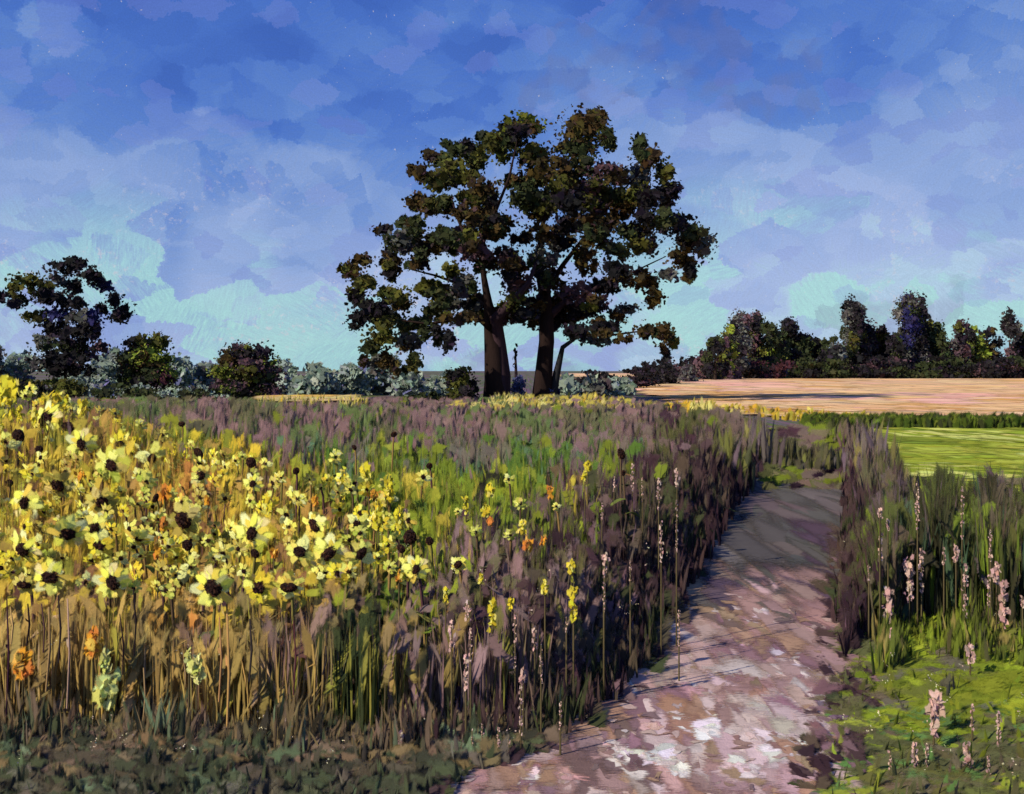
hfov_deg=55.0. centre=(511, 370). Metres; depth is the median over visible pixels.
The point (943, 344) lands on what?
treeline tree
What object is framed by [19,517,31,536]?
sunflower
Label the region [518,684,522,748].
flower spike
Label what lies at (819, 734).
path margin
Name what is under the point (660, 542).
flower spike
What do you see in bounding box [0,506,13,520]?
sunflower
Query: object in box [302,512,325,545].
sunflower
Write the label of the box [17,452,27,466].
sunflower
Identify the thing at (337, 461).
sunflower
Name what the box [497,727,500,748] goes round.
flower spike
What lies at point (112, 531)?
sunflower
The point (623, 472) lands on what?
sunflower
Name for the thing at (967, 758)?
flower spike
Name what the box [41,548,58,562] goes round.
sunflower
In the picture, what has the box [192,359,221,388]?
hedge shrub
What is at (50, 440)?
sunflower
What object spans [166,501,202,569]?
sunflower
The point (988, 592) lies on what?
flower spike
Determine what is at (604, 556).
flower spike
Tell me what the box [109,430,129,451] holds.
sunflower
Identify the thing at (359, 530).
sunflower
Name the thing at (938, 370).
underwood
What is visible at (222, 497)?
sunflower
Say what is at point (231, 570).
sunflower
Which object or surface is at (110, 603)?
sunflower
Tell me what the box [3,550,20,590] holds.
sunflower
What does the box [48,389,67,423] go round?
goldenrod
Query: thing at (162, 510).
sunflower
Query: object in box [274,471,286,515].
sunflower
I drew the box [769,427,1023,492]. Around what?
mown field
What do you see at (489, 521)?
orange flower
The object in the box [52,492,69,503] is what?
sunflower
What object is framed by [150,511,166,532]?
sunflower
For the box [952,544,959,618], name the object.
flower spike
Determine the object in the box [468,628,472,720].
flower spike
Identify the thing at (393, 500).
sunflower
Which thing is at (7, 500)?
sunflower
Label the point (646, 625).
path edge grass
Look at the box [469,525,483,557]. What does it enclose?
sunflower
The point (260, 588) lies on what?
sunflower
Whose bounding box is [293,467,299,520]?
sunflower
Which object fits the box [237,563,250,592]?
sunflower
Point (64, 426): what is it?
sunflower
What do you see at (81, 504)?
sunflower
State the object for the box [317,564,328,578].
sunflower
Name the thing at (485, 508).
goldenrod
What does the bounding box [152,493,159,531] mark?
sunflower
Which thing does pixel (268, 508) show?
goldenrod
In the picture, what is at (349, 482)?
sunflower
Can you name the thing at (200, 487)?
sunflower
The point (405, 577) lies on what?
sunflower
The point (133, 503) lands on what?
sunflower
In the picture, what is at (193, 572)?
sunflower
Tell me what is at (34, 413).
goldenrod
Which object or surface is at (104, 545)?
sunflower
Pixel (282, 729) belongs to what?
undergrowth
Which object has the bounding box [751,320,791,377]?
treeline tree
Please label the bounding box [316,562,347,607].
sunflower
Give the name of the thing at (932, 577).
bank grass
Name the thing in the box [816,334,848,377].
treeline tree
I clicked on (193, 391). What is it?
brush
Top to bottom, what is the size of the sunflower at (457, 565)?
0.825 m
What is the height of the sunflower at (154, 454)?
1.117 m
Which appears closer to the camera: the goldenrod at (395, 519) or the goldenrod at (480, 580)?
the goldenrod at (480, 580)
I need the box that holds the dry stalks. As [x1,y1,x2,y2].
[0,514,645,731]
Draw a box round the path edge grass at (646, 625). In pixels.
[462,431,770,733]
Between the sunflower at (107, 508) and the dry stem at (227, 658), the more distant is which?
the sunflower at (107, 508)
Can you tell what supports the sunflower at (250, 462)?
on the ground at (528, 376)
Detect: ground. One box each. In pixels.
[28,371,799,427]
[913,701,1023,743]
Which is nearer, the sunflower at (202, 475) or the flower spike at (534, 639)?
the flower spike at (534, 639)
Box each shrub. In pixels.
[0,345,22,386]
[3,349,45,388]
[49,368,100,396]
[87,346,124,392]
[157,352,199,393]
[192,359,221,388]
[274,358,298,394]
[284,360,343,394]
[334,362,373,395]
[365,353,402,394]
[386,370,446,396]
[424,369,450,395]
[511,374,527,396]
[549,385,562,394]
[558,372,583,394]
[575,371,613,395]
[608,375,636,395]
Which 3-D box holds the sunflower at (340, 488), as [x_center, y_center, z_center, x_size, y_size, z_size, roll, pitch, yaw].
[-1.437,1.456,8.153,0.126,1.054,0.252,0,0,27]
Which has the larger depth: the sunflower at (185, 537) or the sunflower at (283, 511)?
the sunflower at (283, 511)
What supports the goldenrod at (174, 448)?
on the ground at (528, 376)
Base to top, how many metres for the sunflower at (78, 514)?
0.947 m
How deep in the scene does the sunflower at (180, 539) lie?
6.94 m
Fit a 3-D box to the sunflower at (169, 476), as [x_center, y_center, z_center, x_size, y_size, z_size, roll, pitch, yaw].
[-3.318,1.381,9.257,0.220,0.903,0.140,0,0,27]
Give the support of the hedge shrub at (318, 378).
on the ground at (528, 376)
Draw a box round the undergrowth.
[0,651,618,759]
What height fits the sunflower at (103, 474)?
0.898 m
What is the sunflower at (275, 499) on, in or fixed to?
on the ground at (528, 376)
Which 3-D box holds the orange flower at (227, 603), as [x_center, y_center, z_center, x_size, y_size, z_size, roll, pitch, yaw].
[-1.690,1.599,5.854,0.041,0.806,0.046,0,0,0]
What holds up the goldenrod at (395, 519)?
on the ground at (528, 376)
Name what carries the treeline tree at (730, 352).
on the stubble ground
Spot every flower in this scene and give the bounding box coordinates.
[11,647,34,720]
[73,468,86,509]
[84,625,103,726]
[92,668,121,724]
[95,676,100,721]
[98,645,111,716]
[153,535,163,599]
[157,483,173,512]
[159,516,168,558]
[184,647,191,708]
[186,653,206,716]
[204,495,211,519]
[226,574,229,613]
[269,547,278,579]
[311,494,318,511]
[367,489,376,508]
[372,489,380,509]
[395,569,402,618]
[486,517,493,547]
[522,536,532,570]
[539,534,546,569]
[546,485,553,532]
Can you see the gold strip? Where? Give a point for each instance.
(278, 397)
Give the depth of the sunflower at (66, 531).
6.86 m
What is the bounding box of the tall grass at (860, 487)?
[824,415,903,622]
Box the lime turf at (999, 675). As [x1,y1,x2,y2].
[809,611,1023,793]
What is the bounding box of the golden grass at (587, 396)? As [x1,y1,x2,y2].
[435,392,716,411]
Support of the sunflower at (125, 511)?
on the ground at (528, 376)
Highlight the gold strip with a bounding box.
[254,395,357,400]
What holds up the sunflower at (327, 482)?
on the ground at (528, 376)
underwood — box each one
[673,355,730,377]
[737,355,797,378]
[787,354,858,378]
[842,354,915,378]
[898,355,979,378]
[966,355,1023,378]
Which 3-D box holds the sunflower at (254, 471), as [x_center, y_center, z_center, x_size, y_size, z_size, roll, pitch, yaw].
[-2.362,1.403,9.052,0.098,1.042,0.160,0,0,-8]
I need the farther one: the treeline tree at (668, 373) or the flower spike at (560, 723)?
the treeline tree at (668, 373)
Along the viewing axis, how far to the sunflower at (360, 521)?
7.11 m
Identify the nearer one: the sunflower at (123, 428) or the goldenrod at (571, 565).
the goldenrod at (571, 565)
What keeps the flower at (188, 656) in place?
on the ground at (528, 376)
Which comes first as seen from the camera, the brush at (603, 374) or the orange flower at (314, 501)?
the orange flower at (314, 501)
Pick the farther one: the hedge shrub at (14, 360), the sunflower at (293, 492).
the hedge shrub at (14, 360)
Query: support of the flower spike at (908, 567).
on the lime turf at (999, 675)
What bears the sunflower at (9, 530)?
on the ground at (528, 376)
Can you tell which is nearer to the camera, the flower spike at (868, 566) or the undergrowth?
the undergrowth
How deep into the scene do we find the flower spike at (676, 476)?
9.43 m
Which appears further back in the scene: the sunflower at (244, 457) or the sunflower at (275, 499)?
the sunflower at (244, 457)
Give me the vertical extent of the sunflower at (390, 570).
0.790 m
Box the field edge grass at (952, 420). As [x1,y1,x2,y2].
[798,410,1023,428]
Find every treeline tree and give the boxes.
[630,361,660,386]
[651,355,683,383]
[676,362,703,381]
[693,348,710,378]
[699,335,731,379]
[716,324,742,378]
[723,306,754,376]
[745,309,765,361]
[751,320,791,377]
[773,316,812,377]
[792,333,820,377]
[812,336,828,360]
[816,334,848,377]
[838,293,871,377]
[858,302,882,377]
[873,324,893,357]
[884,332,907,364]
[888,289,931,377]
[912,292,931,362]
[924,317,947,362]
[930,329,956,368]
[948,318,975,368]
[966,324,991,377]
[978,325,1005,358]
[994,306,1023,372]
[1015,331,1023,358]
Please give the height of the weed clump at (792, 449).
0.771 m
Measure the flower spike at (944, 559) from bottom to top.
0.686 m
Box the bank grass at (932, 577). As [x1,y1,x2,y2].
[837,463,1023,656]
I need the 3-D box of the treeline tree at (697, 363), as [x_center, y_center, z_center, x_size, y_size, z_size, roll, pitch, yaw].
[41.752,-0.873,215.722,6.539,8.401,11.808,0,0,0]
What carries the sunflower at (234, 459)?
on the ground at (528, 376)
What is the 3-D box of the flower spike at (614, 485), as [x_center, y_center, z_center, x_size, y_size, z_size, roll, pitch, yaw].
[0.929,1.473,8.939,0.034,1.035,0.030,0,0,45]
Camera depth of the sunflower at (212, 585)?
5.74 m
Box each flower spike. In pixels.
[397,730,403,744]
[448,619,455,719]
[463,600,471,653]
[463,654,468,732]
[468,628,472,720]
[471,728,472,746]
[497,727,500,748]
[513,613,516,699]
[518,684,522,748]
[519,666,526,731]
[532,626,537,683]
[539,644,542,733]
[559,701,561,754]
[565,617,568,685]
[601,505,602,562]
[601,552,609,638]
[602,572,606,698]
[613,476,615,499]
[629,560,631,657]
[630,463,633,526]
[641,477,643,544]
[656,478,660,582]
[659,521,663,654]
[674,468,680,547]
[675,500,678,646]
[677,610,680,680]
[867,564,869,638]
[877,507,882,618]
[878,532,882,623]
[882,586,893,623]
[886,519,889,587]
[887,750,891,769]
[902,554,914,624]
[911,742,918,767]
[915,481,919,627]
[918,548,924,624]
[923,689,945,716]
[925,743,928,767]
[929,710,939,746]
[942,547,945,628]
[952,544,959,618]
[960,487,963,610]
[961,563,968,622]
[962,742,973,768]
[965,642,975,674]
[970,704,974,741]
[986,755,990,772]
[987,574,990,624]
[988,530,992,623]
[990,561,1000,629]
[996,711,1001,746]
[998,579,1010,630]
[1020,595,1023,633]
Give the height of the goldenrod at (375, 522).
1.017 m
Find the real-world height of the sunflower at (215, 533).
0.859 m
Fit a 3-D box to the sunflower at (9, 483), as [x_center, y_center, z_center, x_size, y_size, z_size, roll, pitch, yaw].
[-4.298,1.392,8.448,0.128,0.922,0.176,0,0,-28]
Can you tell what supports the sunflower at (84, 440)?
on the ground at (528, 376)
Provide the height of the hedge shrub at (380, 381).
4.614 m
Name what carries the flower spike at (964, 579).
on the lime turf at (999, 675)
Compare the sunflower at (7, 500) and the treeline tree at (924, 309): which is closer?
the sunflower at (7, 500)
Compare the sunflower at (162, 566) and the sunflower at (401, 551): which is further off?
the sunflower at (401, 551)
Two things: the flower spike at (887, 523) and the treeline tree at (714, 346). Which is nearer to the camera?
the flower spike at (887, 523)
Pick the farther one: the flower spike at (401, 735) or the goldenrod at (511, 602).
the goldenrod at (511, 602)
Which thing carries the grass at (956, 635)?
on the turf ground at (1010, 742)
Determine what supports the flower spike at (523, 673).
on the ground at (528, 376)
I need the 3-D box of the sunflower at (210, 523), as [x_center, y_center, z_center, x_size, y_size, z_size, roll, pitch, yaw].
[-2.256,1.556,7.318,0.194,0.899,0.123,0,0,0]
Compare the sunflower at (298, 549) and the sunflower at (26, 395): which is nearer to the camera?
the sunflower at (298, 549)
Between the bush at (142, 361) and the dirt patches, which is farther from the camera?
the bush at (142, 361)
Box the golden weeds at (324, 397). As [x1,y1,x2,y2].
[257,394,368,406]
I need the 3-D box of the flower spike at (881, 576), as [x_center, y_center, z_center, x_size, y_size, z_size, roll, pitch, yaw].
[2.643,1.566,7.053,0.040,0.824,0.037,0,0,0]
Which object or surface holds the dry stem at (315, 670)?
on the ground at (528, 376)
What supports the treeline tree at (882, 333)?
on the stubble ground
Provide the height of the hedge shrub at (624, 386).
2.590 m
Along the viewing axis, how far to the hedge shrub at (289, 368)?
80.98 m
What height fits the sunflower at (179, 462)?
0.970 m
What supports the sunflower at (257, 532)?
on the ground at (528, 376)
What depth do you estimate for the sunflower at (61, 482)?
8.37 m
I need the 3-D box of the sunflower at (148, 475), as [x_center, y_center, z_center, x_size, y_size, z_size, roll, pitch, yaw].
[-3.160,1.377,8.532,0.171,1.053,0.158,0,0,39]
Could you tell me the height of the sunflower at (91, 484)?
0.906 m
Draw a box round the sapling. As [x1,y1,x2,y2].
[513,343,517,394]
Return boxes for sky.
[0,0,1023,370]
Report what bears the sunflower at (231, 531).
on the ground at (528, 376)
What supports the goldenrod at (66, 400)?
on the ground at (528, 376)
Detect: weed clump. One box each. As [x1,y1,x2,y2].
[703,425,755,491]
[734,411,787,470]
[776,437,808,468]
[789,442,848,470]
[842,420,900,472]
[872,463,925,496]
[934,469,973,493]
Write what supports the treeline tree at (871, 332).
on the stubble ground
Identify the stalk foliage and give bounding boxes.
[0,515,638,725]
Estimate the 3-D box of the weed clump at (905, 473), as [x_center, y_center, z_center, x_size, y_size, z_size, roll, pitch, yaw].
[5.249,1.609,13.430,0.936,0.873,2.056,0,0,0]
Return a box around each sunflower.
[0,432,19,462]
[0,455,13,465]
[0,464,14,477]
[0,498,10,508]
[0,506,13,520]
[0,532,5,540]
[0,557,9,576]
[0,564,21,602]
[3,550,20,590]
[5,479,12,497]
[5,525,13,537]
[9,483,43,519]
[10,439,21,457]
[10,529,41,574]
[11,429,24,458]
[12,572,50,624]
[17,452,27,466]
[19,463,43,489]
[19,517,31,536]
[20,389,31,409]
[24,567,34,577]
[25,382,36,408]
[29,446,42,468]
[29,518,42,542]
[32,400,39,407]
[34,557,71,600]
[35,533,51,557]
[36,399,62,446]
[36,451,47,471]
[36,504,52,524]
[38,495,47,515]
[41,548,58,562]
[42,522,55,541]
[43,435,53,448]
[43,470,75,501]
[44,500,58,516]
[46,514,87,558]
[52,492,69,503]
[52,515,64,524]
[55,551,68,564]
[60,466,70,493]
[61,422,74,431]
[61,458,71,468]
[65,428,98,467]
[65,450,73,460]
[66,397,75,419]
[69,475,76,495]
[70,406,77,415]
[71,453,81,478]
[74,510,88,540]
[75,480,85,510]
[75,500,86,510]
[75,570,96,590]
[82,506,94,517]
[83,514,111,549]
[83,553,99,566]
[84,402,95,412]
[84,487,118,535]
[85,477,95,504]
[88,532,113,562]
[92,562,132,618]
[93,468,106,492]
[95,445,130,482]
[95,559,125,590]
[96,405,104,416]
[96,549,109,566]
[96,586,111,627]
[97,512,114,549]
[100,503,113,537]
[105,522,118,556]
[105,579,141,627]
[108,408,122,418]
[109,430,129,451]
[111,551,128,592]
[112,418,122,425]
[117,486,126,494]
[118,503,129,521]
[120,425,133,435]
[124,518,136,564]
[124,529,154,582]
[125,561,144,600]
[126,495,137,528]
[126,497,150,547]
[126,542,141,564]
[131,548,146,585]
[132,467,146,510]
[133,444,146,461]
[135,418,147,431]
[135,440,165,473]
[136,470,157,521]
[136,487,151,518]
[138,524,153,551]
[141,512,154,556]
[146,501,156,534]
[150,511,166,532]
[150,580,167,626]
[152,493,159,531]
[154,507,167,544]
[154,560,171,615]
[155,531,179,569]
[156,429,167,442]
[156,471,172,482]
[156,513,169,536]
[158,536,180,576]
[160,436,168,446]
[161,583,192,639]
[165,459,175,485]
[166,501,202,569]
[167,548,185,585]
[168,487,177,514]
[169,565,186,616]
[171,539,192,591]
[172,535,182,565]
[174,459,184,472]
[175,493,191,511]
[178,421,184,442]
[179,555,200,596]
[181,532,198,548]
[182,547,199,576]
[187,439,194,449]
[187,503,201,517]
[190,564,235,642]
[191,465,213,494]
[191,532,204,550]
[192,446,208,460]
[192,481,204,498]
[192,488,208,508]
[192,516,201,561]
[193,447,203,465]
[193,456,206,466]
[197,592,212,631]
[200,501,217,516]
[201,534,214,560]
[203,551,220,567]
[207,521,220,528]
[208,448,217,459]
[208,473,219,495]
[210,526,220,539]
[211,458,222,479]
[211,541,234,564]
[215,538,230,558]
[216,492,232,519]
[217,468,231,478]
[219,450,229,461]
[220,518,235,553]
[222,461,229,471]
[222,562,234,594]
[230,540,247,584]
[231,455,240,473]
[231,483,238,491]
[234,512,273,548]
[234,520,248,529]
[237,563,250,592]
[238,451,246,478]
[238,549,259,593]
[240,544,252,557]
[242,457,255,494]
[242,570,277,624]
[243,473,263,513]
[246,493,255,513]
[247,452,262,480]
[249,574,257,583]
[250,468,259,498]
[255,500,264,516]
[259,457,272,481]
[262,491,278,519]
[268,476,278,497]
[269,569,282,580]
[272,572,304,636]
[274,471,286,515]
[276,505,293,536]
[282,517,296,535]
[283,535,294,550]
[285,534,315,570]
[286,486,297,517]
[288,489,307,537]
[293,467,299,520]
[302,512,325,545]
[303,473,315,511]
[308,567,324,599]
[310,557,325,572]
[312,512,323,532]
[313,533,347,587]
[314,483,326,513]
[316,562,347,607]
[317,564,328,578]
[321,474,332,506]
[326,448,344,490]
[329,484,346,530]
[331,502,347,530]
[332,533,347,545]
[333,470,351,525]
[341,475,365,515]
[342,534,352,551]
[342,562,356,583]
[344,541,375,575]
[345,485,355,513]
[346,513,374,561]
[352,445,356,475]
[352,525,367,540]
[353,504,367,533]
[357,481,374,527]
[363,511,381,551]
[370,494,385,507]
[373,551,387,582]
[377,514,388,546]
[378,478,393,486]
[379,535,397,581]
[381,490,398,508]
[382,546,409,587]
[383,560,396,590]
[385,511,393,536]
[386,518,407,550]
[387,530,402,570]
[391,431,399,473]
[398,555,413,587]
[401,569,410,600]
[402,512,417,542]
[402,555,430,626]
[403,529,416,556]
[414,469,432,511]
[426,463,433,508]
[426,537,434,579]
[446,557,466,614]
[454,508,462,519]
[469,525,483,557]
[499,528,516,556]
[503,473,518,515]
[513,497,533,536]
[552,502,560,532]
[610,470,639,537]
[617,448,633,506]
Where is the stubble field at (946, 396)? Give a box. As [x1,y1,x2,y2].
[569,373,1023,416]
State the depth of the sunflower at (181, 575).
6.31 m
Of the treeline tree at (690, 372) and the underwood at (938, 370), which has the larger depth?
the underwood at (938, 370)
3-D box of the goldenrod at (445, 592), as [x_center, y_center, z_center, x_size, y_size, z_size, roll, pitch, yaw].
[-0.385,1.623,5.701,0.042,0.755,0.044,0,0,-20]
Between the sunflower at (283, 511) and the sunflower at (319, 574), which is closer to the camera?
the sunflower at (319, 574)
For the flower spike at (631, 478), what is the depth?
9.03 m
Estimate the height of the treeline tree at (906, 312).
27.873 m
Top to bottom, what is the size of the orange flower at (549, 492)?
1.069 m
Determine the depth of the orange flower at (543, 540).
6.67 m
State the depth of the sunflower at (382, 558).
6.47 m
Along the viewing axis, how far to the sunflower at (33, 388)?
14.61 m
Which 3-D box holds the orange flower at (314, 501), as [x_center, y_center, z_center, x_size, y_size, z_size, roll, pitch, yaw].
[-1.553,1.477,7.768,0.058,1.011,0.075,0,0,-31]
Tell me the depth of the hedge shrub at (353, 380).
78.34 m
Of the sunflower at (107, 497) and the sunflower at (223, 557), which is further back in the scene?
the sunflower at (107, 497)
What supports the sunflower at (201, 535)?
on the ground at (528, 376)
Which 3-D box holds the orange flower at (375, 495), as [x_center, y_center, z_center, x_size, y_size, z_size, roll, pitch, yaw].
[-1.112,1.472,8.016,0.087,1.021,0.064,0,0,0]
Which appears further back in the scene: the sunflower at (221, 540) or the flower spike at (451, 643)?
the sunflower at (221, 540)
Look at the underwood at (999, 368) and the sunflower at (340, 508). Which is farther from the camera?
the underwood at (999, 368)
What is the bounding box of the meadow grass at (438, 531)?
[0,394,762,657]
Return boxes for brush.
[0,377,89,399]
[82,382,166,400]
[155,383,237,401]
[402,390,479,400]
[573,369,614,383]
[619,368,656,387]
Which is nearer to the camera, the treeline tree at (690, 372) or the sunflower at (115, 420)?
the sunflower at (115, 420)
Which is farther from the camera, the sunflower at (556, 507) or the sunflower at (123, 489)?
the sunflower at (123, 489)
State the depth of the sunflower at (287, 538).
6.77 m
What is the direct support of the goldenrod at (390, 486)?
on the ground at (528, 376)
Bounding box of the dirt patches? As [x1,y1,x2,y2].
[450,478,886,793]
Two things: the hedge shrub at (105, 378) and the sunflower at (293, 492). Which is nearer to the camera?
the sunflower at (293, 492)
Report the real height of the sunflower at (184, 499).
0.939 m
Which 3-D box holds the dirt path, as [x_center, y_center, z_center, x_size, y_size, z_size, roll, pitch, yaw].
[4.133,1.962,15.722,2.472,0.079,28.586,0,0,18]
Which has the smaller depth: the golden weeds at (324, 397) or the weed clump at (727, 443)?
the weed clump at (727, 443)
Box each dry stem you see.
[5,599,9,716]
[8,607,13,643]
[25,604,30,645]
[41,604,44,652]
[45,607,50,691]
[57,595,61,662]
[66,599,70,708]
[119,614,123,674]
[132,588,136,655]
[142,668,145,719]
[217,617,222,701]
[225,614,230,726]
[248,619,252,681]
[293,620,296,694]
[309,644,316,694]
[322,646,326,674]
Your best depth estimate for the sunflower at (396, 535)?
6.96 m
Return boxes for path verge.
[367,560,709,793]
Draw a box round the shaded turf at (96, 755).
[0,699,568,793]
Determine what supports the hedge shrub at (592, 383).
on the ground at (528, 376)
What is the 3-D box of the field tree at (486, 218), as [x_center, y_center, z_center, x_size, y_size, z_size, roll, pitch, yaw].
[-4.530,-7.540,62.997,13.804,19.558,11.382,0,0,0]
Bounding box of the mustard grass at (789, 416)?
[715,403,875,420]
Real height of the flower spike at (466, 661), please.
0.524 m
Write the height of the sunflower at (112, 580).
0.877 m
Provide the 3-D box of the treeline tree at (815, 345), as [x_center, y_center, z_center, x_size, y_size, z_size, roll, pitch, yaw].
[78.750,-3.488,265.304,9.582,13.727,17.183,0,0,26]
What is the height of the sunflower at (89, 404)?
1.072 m
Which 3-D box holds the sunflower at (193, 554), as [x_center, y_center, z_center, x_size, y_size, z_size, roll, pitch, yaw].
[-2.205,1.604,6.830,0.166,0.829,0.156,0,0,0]
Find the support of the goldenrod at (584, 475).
on the ground at (528, 376)
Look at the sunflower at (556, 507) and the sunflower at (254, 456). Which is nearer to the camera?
the sunflower at (556, 507)
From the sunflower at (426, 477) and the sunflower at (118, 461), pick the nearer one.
the sunflower at (426, 477)
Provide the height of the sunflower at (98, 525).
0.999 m
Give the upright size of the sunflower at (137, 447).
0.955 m
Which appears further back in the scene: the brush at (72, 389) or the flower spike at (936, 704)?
the brush at (72, 389)
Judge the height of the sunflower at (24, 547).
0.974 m
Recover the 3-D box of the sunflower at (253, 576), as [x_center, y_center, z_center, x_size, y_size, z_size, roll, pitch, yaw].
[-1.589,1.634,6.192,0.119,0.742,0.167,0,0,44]
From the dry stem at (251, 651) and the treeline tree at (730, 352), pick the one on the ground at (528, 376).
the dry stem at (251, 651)
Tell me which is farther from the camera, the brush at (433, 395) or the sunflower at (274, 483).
the brush at (433, 395)
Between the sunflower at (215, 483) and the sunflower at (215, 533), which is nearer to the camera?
the sunflower at (215, 533)
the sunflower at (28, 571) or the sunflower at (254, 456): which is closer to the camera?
the sunflower at (28, 571)
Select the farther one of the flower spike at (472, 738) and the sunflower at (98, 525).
the sunflower at (98, 525)
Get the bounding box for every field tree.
[336,110,547,397]
[506,102,718,397]
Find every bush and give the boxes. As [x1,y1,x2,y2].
[111,331,181,391]
[203,339,287,399]
[440,365,486,399]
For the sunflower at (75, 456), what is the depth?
10.08 m
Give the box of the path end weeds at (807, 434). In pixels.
[758,422,849,489]
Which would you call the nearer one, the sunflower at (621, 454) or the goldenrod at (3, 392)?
the sunflower at (621, 454)
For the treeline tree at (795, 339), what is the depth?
256.81 m
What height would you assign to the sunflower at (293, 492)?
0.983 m
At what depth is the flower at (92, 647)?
5.25 m
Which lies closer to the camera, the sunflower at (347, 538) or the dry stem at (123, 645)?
the dry stem at (123, 645)
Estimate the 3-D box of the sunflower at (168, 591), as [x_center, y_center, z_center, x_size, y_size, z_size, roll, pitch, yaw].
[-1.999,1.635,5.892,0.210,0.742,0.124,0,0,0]
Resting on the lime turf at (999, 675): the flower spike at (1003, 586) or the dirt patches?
the flower spike at (1003, 586)
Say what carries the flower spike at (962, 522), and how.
on the lime turf at (999, 675)
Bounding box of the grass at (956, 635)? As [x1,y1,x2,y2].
[870,594,1023,674]
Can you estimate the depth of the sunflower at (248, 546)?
6.78 m
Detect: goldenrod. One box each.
[0,375,15,418]
[0,423,5,444]
[1,376,20,422]
[16,405,24,426]
[28,407,38,439]
[38,395,49,411]
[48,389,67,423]
[59,394,70,421]
[75,398,88,424]
[110,482,120,534]
[130,434,141,451]
[159,447,171,461]
[171,443,176,456]
[182,444,189,470]
[263,496,272,518]
[339,466,347,527]
[359,462,374,526]
[370,501,382,551]
[373,498,383,551]
[383,475,395,515]
[386,473,395,518]
[391,505,403,564]
[394,505,403,543]
[442,586,448,634]
[461,496,469,522]
[478,573,483,606]
[480,501,489,525]
[484,482,494,515]
[487,597,498,696]
[507,596,514,690]
[516,519,526,545]
[541,579,548,668]
[566,558,576,636]
[567,576,577,685]
[581,470,587,522]
[583,460,591,523]
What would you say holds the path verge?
on the ground at (528, 376)
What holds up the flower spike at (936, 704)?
on the lime turf at (999, 675)
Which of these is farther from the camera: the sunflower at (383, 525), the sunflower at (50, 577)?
the sunflower at (383, 525)
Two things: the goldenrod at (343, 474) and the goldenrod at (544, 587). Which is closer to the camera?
the goldenrod at (544, 587)
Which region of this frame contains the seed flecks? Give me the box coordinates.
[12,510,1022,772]
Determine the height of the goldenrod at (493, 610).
0.720 m
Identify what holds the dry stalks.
on the ground at (528, 376)
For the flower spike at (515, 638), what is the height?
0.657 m
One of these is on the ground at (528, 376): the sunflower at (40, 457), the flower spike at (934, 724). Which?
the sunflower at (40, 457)
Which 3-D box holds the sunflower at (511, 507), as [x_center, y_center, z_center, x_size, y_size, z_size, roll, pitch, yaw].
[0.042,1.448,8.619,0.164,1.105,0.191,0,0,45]
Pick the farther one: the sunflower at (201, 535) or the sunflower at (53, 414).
the sunflower at (53, 414)
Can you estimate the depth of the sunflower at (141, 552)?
6.61 m
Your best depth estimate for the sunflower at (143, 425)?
11.38 m
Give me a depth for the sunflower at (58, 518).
7.60 m
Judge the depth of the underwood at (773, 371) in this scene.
236.84 m
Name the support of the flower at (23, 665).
on the ground at (528, 376)
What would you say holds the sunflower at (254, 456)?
on the ground at (528, 376)
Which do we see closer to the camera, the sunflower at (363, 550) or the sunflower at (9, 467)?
the sunflower at (363, 550)
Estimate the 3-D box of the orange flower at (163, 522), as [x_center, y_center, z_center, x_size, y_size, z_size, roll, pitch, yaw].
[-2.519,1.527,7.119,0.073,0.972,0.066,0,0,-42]
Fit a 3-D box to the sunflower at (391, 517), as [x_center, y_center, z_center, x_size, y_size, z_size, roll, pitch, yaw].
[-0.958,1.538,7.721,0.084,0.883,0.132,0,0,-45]
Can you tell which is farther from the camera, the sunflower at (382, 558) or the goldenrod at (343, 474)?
the goldenrod at (343, 474)
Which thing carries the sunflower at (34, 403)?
on the ground at (528, 376)
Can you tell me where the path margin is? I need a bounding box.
[787,522,881,793]
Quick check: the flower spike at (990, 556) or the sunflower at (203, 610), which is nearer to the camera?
the sunflower at (203, 610)
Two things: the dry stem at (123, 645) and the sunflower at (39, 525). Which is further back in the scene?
the sunflower at (39, 525)
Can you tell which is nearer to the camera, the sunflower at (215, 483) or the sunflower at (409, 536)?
the sunflower at (409, 536)
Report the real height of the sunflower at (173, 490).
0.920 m
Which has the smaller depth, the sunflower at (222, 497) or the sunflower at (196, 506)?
the sunflower at (196, 506)
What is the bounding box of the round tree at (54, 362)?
[0,255,137,379]
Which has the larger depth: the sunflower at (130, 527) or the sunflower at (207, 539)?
the sunflower at (130, 527)
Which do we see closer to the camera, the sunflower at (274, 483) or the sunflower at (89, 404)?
the sunflower at (274, 483)
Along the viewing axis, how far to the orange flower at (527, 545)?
6.60 m
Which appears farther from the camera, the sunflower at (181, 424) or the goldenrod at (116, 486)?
the sunflower at (181, 424)
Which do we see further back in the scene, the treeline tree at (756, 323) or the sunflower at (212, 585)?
the treeline tree at (756, 323)
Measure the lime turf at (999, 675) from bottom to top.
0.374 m
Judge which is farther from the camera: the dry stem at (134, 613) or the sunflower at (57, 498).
the sunflower at (57, 498)
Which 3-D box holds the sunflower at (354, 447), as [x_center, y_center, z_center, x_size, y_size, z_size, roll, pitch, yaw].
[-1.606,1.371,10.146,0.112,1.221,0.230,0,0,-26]

